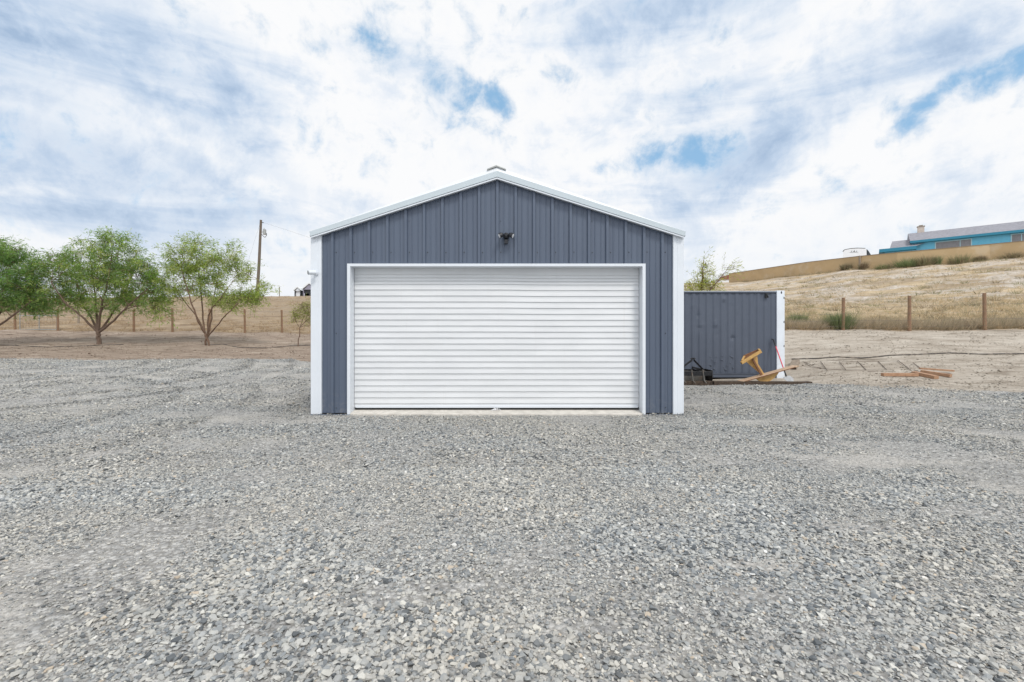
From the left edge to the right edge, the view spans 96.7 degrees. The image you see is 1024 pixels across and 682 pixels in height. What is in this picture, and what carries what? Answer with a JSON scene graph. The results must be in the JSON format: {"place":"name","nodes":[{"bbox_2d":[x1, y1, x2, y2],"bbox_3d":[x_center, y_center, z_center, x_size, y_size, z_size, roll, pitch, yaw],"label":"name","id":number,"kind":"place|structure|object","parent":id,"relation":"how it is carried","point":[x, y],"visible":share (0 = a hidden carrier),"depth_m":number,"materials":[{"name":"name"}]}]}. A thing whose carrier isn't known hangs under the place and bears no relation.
{"place":"outdoors","nodes":[
{"label":"outdoors","id":0,"kind":"place"},
{"bbox_2d":[0,357,1023,681],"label":"gravel","id":1,"kind":"structure","parent":0,"point":[914,487],"depth_m":2.85,"materials":[{"name":"grey gravel"}]},
{"bbox_2d":[0,257,1023,681],"bbox_3d":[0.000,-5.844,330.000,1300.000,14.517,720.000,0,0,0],"label":"ground","id":2,"kind":"structure","parent":0,"point":[804,357],"depth_m":4.64,"materials":[{"name":"grey gravel"}]},
{"bbox_2d":[0,235,65,325],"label":"spreading tree","id":3,"kind":"object","parent":2,"relation":"on","point":[10,260],"visible":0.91,"depth_m":24.23,"materials":[{"name":"green plant"}]},
{"bbox_2d":[19,311,55,329],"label":"field gate","id":4,"kind":"structure","parent":2,"relation":"on","point":[36,320],"depth_m":31.08,"materials":[{"name":"metal"}]},
{"bbox_2d":[10,344,123,346],"bbox_3d":[-26.250,0.243,24.689,9.760,0.179,1.448,0,0,5],"label":"irrigation hose","id":5,"kind":"object","parent":2,"relation":"on","point":[65,346],"visible":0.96,"depth_m":24.34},
{"bbox_2d":[8,225,185,343],"bbox_3d":[-22.454,-3.027,25.003,8.739,6.610,3.499,0,0,0],"label":"spreading tree","id":6,"kind":"object","parent":2,"relation":"on","point":[79,269],"visible":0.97,"depth_m":24.65,"materials":[{"name":"green plant"}]},
{"bbox_2d":[1,308,310,332],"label":"wire fence","id":7,"kind":"object","parent":2,"relation":"on","point":[133,320],"visible":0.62,"depth_m":30.94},
{"bbox_2d":[150,230,280,345],"bbox_3d":[-16.422,-2.850,25.002,7.105,6.394,3.307,0,0,0],"label":"multistem tree","id":8,"kind":"object","parent":2,"relation":"on","point":[203,264],"visible":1,"depth_m":24.80,"materials":[{"name":"green plant"}]},
{"bbox_2d":[211,344,310,347],"bbox_3d":[-13.907,0.271,24.404,5.880,0.205,1.834,0,0,5],"label":"irrigation hose","id":9,"kind":"object","parent":2,"relation":"on","point":[260,347],"visible":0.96,"depth_m":24.39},
{"bbox_2d":[256,220,266,299],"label":"utility pole","id":10,"kind":"object","parent":2,"relation":"on","point":[259,250],"visible":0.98,"depth_m":54.87,"materials":[{"name":"brown wood"}]},
{"bbox_2d":[279,293,310,345],"bbox_3d":[-11.223,-1.140,24.468,2.335,3.022,1.802,0,0,0],"label":"young sapling","id":11,"kind":"object","parent":2,"relation":"on","point":[294,313],"visible":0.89,"depth_m":24.43,"materials":[{"name":"green plant"}]},
{"bbox_2d":[293,286,302,295],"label":"carport","id":12,"kind":"object","parent":2,"relation":"on","point":[297,290],"visible":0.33,"depth_m":88.17,"materials":[{"name":"white metal"}]},
{"bbox_2d":[302,282,310,295],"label":"carport","id":13,"kind":"object","parent":2,"relation":"on","point":[306,288],"visible":0.21,"depth_m":88.00,"materials":[{"name":"metal"}]},
{"bbox_2d":[309,165,685,414],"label":"metal garage","id":14,"kind":"structure","parent":2,"relation":"on","point":[444,300],"depth_m":7.74,"materials":[{"name":"metal"}]},
{"bbox_2d":[307,270,317,274],"bbox_3d":[-3.265,-1.121,7.478,0.113,0.080,0.191,0,0,30],"label":"security camera","id":15,"kind":"object","parent":14,"relation":"attached to","point":[312,272],"visible":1,"depth_m":7.44,"materials":[{"name":"white plastic"}]},
{"bbox_2d":[354,268,638,409],"bbox_3d":[-0.259,-0.068,7.738,4.842,2.487,0.104,0,0,0],"label":"roll up door","id":16,"kind":"structure","parent":14,"relation":"in","point":[426,338],"depth_m":7.76,"materials":[{"name":"metal"}]},
{"bbox_2d":[498,233,513,243],"bbox_3d":[-0.096,-1.698,7.488,0.267,0.189,0.175,0,0,0],"label":"flood light","id":17,"kind":"object","parent":14,"relation":"attached to","point":[505,236],"visible":1,"depth_m":7.49,"materials":[{"name":"black plastic"}]},
{"bbox_2d":[0,255,1023,333],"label":"dry grass","id":18,"kind":"structure","parent":2,"relation":"on","point":[882,322],"depth_m":31.31,"materials":[{"name":"plant"}]},
{"bbox_2d":[0,328,1023,392],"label":"dirt clods","id":19,"kind":"object","parent":2,"relation":"on","point":[998,370],"visible":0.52,"depth_m":17.40,"materials":[{"name":"soil"}]},
{"bbox_2d":[684,380,712,385],"bbox_3d":[4.911,1.184,12.740,1.320,0.152,0.209,0,0,1],"label":"railway tie","id":20,"kind":"object","parent":2,"relation":"on","point":[691,382],"visible":0.38,"depth_m":12.64,"materials":[{"name":"brown wood"}]},
{"bbox_2d":[684,358,712,382],"bbox_3d":[4.900,0.818,12.877,1.439,0.703,0.664,0,0,0],"label":"box scraper","id":21,"kind":"object","parent":20,"relation":"on","point":[701,373],"visible":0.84,"depth_m":12.76,"materials":[{"name":"black metal"}]},
{"bbox_2d":[684,247,746,290],"bbox_3d":[10.403,-2.840,23.991,4.248,4.382,1.838,0,0,0],"label":"windblown tree","id":22,"kind":"object","parent":2,"relation":"on","point":[702,284],"visible":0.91,"depth_m":23.91,"materials":[{"name":"green plant"}]},
{"bbox_2d":[715,275,728,282],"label":"distant house","id":23,"kind":"structure","parent":2,"relation":"on","point":[725,279],"depth_m":105.00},
{"bbox_2d":[684,290,784,377],"bbox_3d":[5.291,-0.200,15.086,6.060,2.684,2.489,0,0,0],"label":"shipping container","id":24,"kind":"object","parent":2,"relation":"on","point":[725,332],"visible":0.53,"depth_m":13.93,"materials":[{"name":"metal"}]},
{"bbox_2d":[713,381,811,384],"bbox_3d":[6.931,1.192,12.665,2.689,0.154,0.229,0,0,1],"label":"railway tie","id":25,"kind":"object","parent":2,"relation":"on","point":[755,382],"visible":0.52,"depth_m":12.57,"materials":[{"name":"brown wood"}]},
{"bbox_2d":[737,349,798,380],"bbox_3d":[7.151,0.685,12.800,1.610,0.938,0.416,0,0,0],"label":"wooden stand","id":26,"kind":"object","parent":25,"relation":"on","point":[750,359],"visible":0.98,"depth_m":12.70,"materials":[{"name":"brown wood"}]},
{"bbox_2d":[771,339,793,380],"bbox_3d":[7.982,0.551,13.457,0.226,1.251,0.846,0,0,0],"label":"shovel","id":27,"kind":"object","parent":2,"relation":"on","point":[788,378],"visible":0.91,"depth_m":13.24,"materials":[{"name":"white plastic"}]},
{"bbox_2d":[789,360,799,369],"bbox_3d":[9.342,0.782,15.063,0.229,0.314,0.799,0,0,39],"label":"timber block","id":28,"kind":"object","parent":2,"relation":"on","point":[795,362],"depth_m":15.02,"materials":[{"name":"beige wood"}]},
{"bbox_2d":[785,313,811,321],"bbox_3d":[14.026,-1.142,22.435,1.357,0.750,1.410,0,0,43],"label":"green bush","id":29,"kind":"object","parent":2,"relation":"on","point":[806,317],"visible":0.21,"depth_m":22.20,"materials":[{"name":"plant"}]},
{"bbox_2d":[818,307,860,328],"bbox_3d":[14.679,-1.038,20.469,1.924,1.047,1.942,0,0,-33],"label":"green bush","id":30,"kind":"object","parent":2,"relation":"on","point":[833,319],"visible":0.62,"depth_m":20.12,"materials":[{"name":"plant"}]},
{"bbox_2d":[838,262,853,270],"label":"bush","id":31,"kind":"object","parent":2,"relation":"on","point":[845,267],"visible":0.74,"depth_m":60.62,"materials":[{"name":"plant"}]},
{"bbox_2d":[842,248,870,257],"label":"travel trailer","id":32,"kind":"object","parent":2,"relation":"on","point":[851,252],"visible":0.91,"depth_m":66.00,"materials":[{"name":"white metal"}]},
{"bbox_2d":[804,359,918,371],"bbox_3d":[11.205,0.756,14.464,3.141,0.318,2.013,0,0,0],"label":"livestock hurdle","id":33,"kind":"object","parent":2,"relation":"on","point":[861,365],"visible":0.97,"depth_m":14.34,"materials":[{"name":"grey metal"}]},
{"bbox_2d":[856,260,869,269],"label":"bush","id":34,"kind":"object","parent":2,"relation":"on","point":[864,265],"visible":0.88,"depth_m":58.66,"materials":[{"name":"plant"}]},
{"bbox_2d":[728,241,1023,282],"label":"boundary wall","id":35,"kind":"structure","parent":2,"relation":"on","point":[989,250],"depth_m":58.68,"materials":[{"name":"beige paint"}]},
{"bbox_2d":[873,263,895,269],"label":"bush","id":36,"kind":"object","parent":2,"relation":"on","point":[885,266],"visible":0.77,"depth_m":56.77,"materials":[{"name":"plant"}]},
{"bbox_2d":[881,373,918,375],"bbox_3d":[10.971,0.952,12.881,0.890,0.096,0.132,0,0,8],"label":"lumber board","id":37,"kind":"object","parent":2,"relation":"on","point":[899,374],"visible":0.98,"depth_m":12.82,"materials":[{"name":"brown wood"}]},
{"bbox_2d":[785,293,1023,330],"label":"wire fence","id":38,"kind":"object","parent":2,"relation":"on","point":[984,309],"visible":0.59,"depth_m":19.94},
{"bbox_2d":[889,257,921,267],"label":"bush","id":39,"kind":"object","parent":2,"relation":"on","point":[904,263],"visible":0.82,"depth_m":55.25,"materials":[{"name":"plant"}]},
{"bbox_2d":[792,352,1023,359],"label":"irrigation hose","id":40,"kind":"object","parent":2,"relation":"on","point":[909,354],"visible":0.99,"depth_m":15.58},
{"bbox_2d":[911,371,938,378],"bbox_3d":[11.566,0.954,12.754,0.136,0.168,0.723,0,0,0],"label":"lumber board","id":41,"kind":"object","parent":2,"relation":"on","point":[926,375],"visible":0.84,"depth_m":12.61,"materials":[{"name":"brown wood"}]},
{"bbox_2d":[912,253,943,265],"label":"bush","id":42,"kind":"object","parent":2,"relation":"on","point":[927,261],"visible":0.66,"depth_m":54.31,"materials":[{"name":"plant"}]},
{"bbox_2d":[920,370,951,376],"bbox_3d":[12.118,0.928,13.011,0.132,0.163,0.676,0,0,-25],"label":"lumber board","id":43,"kind":"object","parent":2,"relation":"on","point":[936,373],"visible":0.89,"depth_m":12.95,"materials":[{"name":"brown wood"}]},
{"bbox_2d":[919,367,954,371],"bbox_3d":[12.415,0.836,13.316,0.772,0.100,0.142,0,0,23],"label":"lumber board","id":44,"kind":"object","parent":43,"relation":"on","point":[937,369],"visible":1,"depth_m":13.25,"materials":[{"name":"brown wood"}]},
{"bbox_2d":[932,254,943,264],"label":"bush","id":45,"kind":"object","parent":2,"relation":"on","point":[938,261],"visible":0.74,"depth_m":54.10,"materials":[{"name":"plant"}]},
{"bbox_2d":[879,221,1023,253],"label":"turquoise house","id":46,"kind":"structure","parent":2,"relation":"on","point":[920,239],"depth_m":69.42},
{"bbox_2d":[935,238,971,248],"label":"window","id":47,"kind":"structure","parent":46,"relation":"in","point":[962,242],"depth_m":69.33,"materials":[{"name":"grey glass"}]},
{"bbox_2d":[1011,233,1023,241],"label":"window","id":48,"kind":"structure","parent":46,"relation":"in","point":[1019,236],"depth_m":65.25,"materials":[{"name":"grey glass"}]},
{"bbox_2d":[944,253,977,264],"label":"bush","id":49,"kind":"object","parent":2,"relation":"on","point":[961,260],"visible":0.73,"depth_m":53.06,"materials":[{"name":"plant"}]},
{"bbox_2d":[972,254,988,261],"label":"bush","id":50,"kind":"object","parent":2,"relation":"on","point":[981,258],"visible":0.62,"depth_m":52.31,"materials":[{"name":"plant"}]},
{"bbox_2d":[996,250,1023,258],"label":"bush","id":51,"kind":"object","parent":2,"relation":"on","point":[1014,255],"visible":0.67,"depth_m":50.58,"materials":[{"name":"plant"}]},
{"bbox_2d":[0,0,1023,297],"label":"sky","id":52,"kind":"structure","parent":0,"point":[768,133],"materials":[{"name":"white"}]}
]}

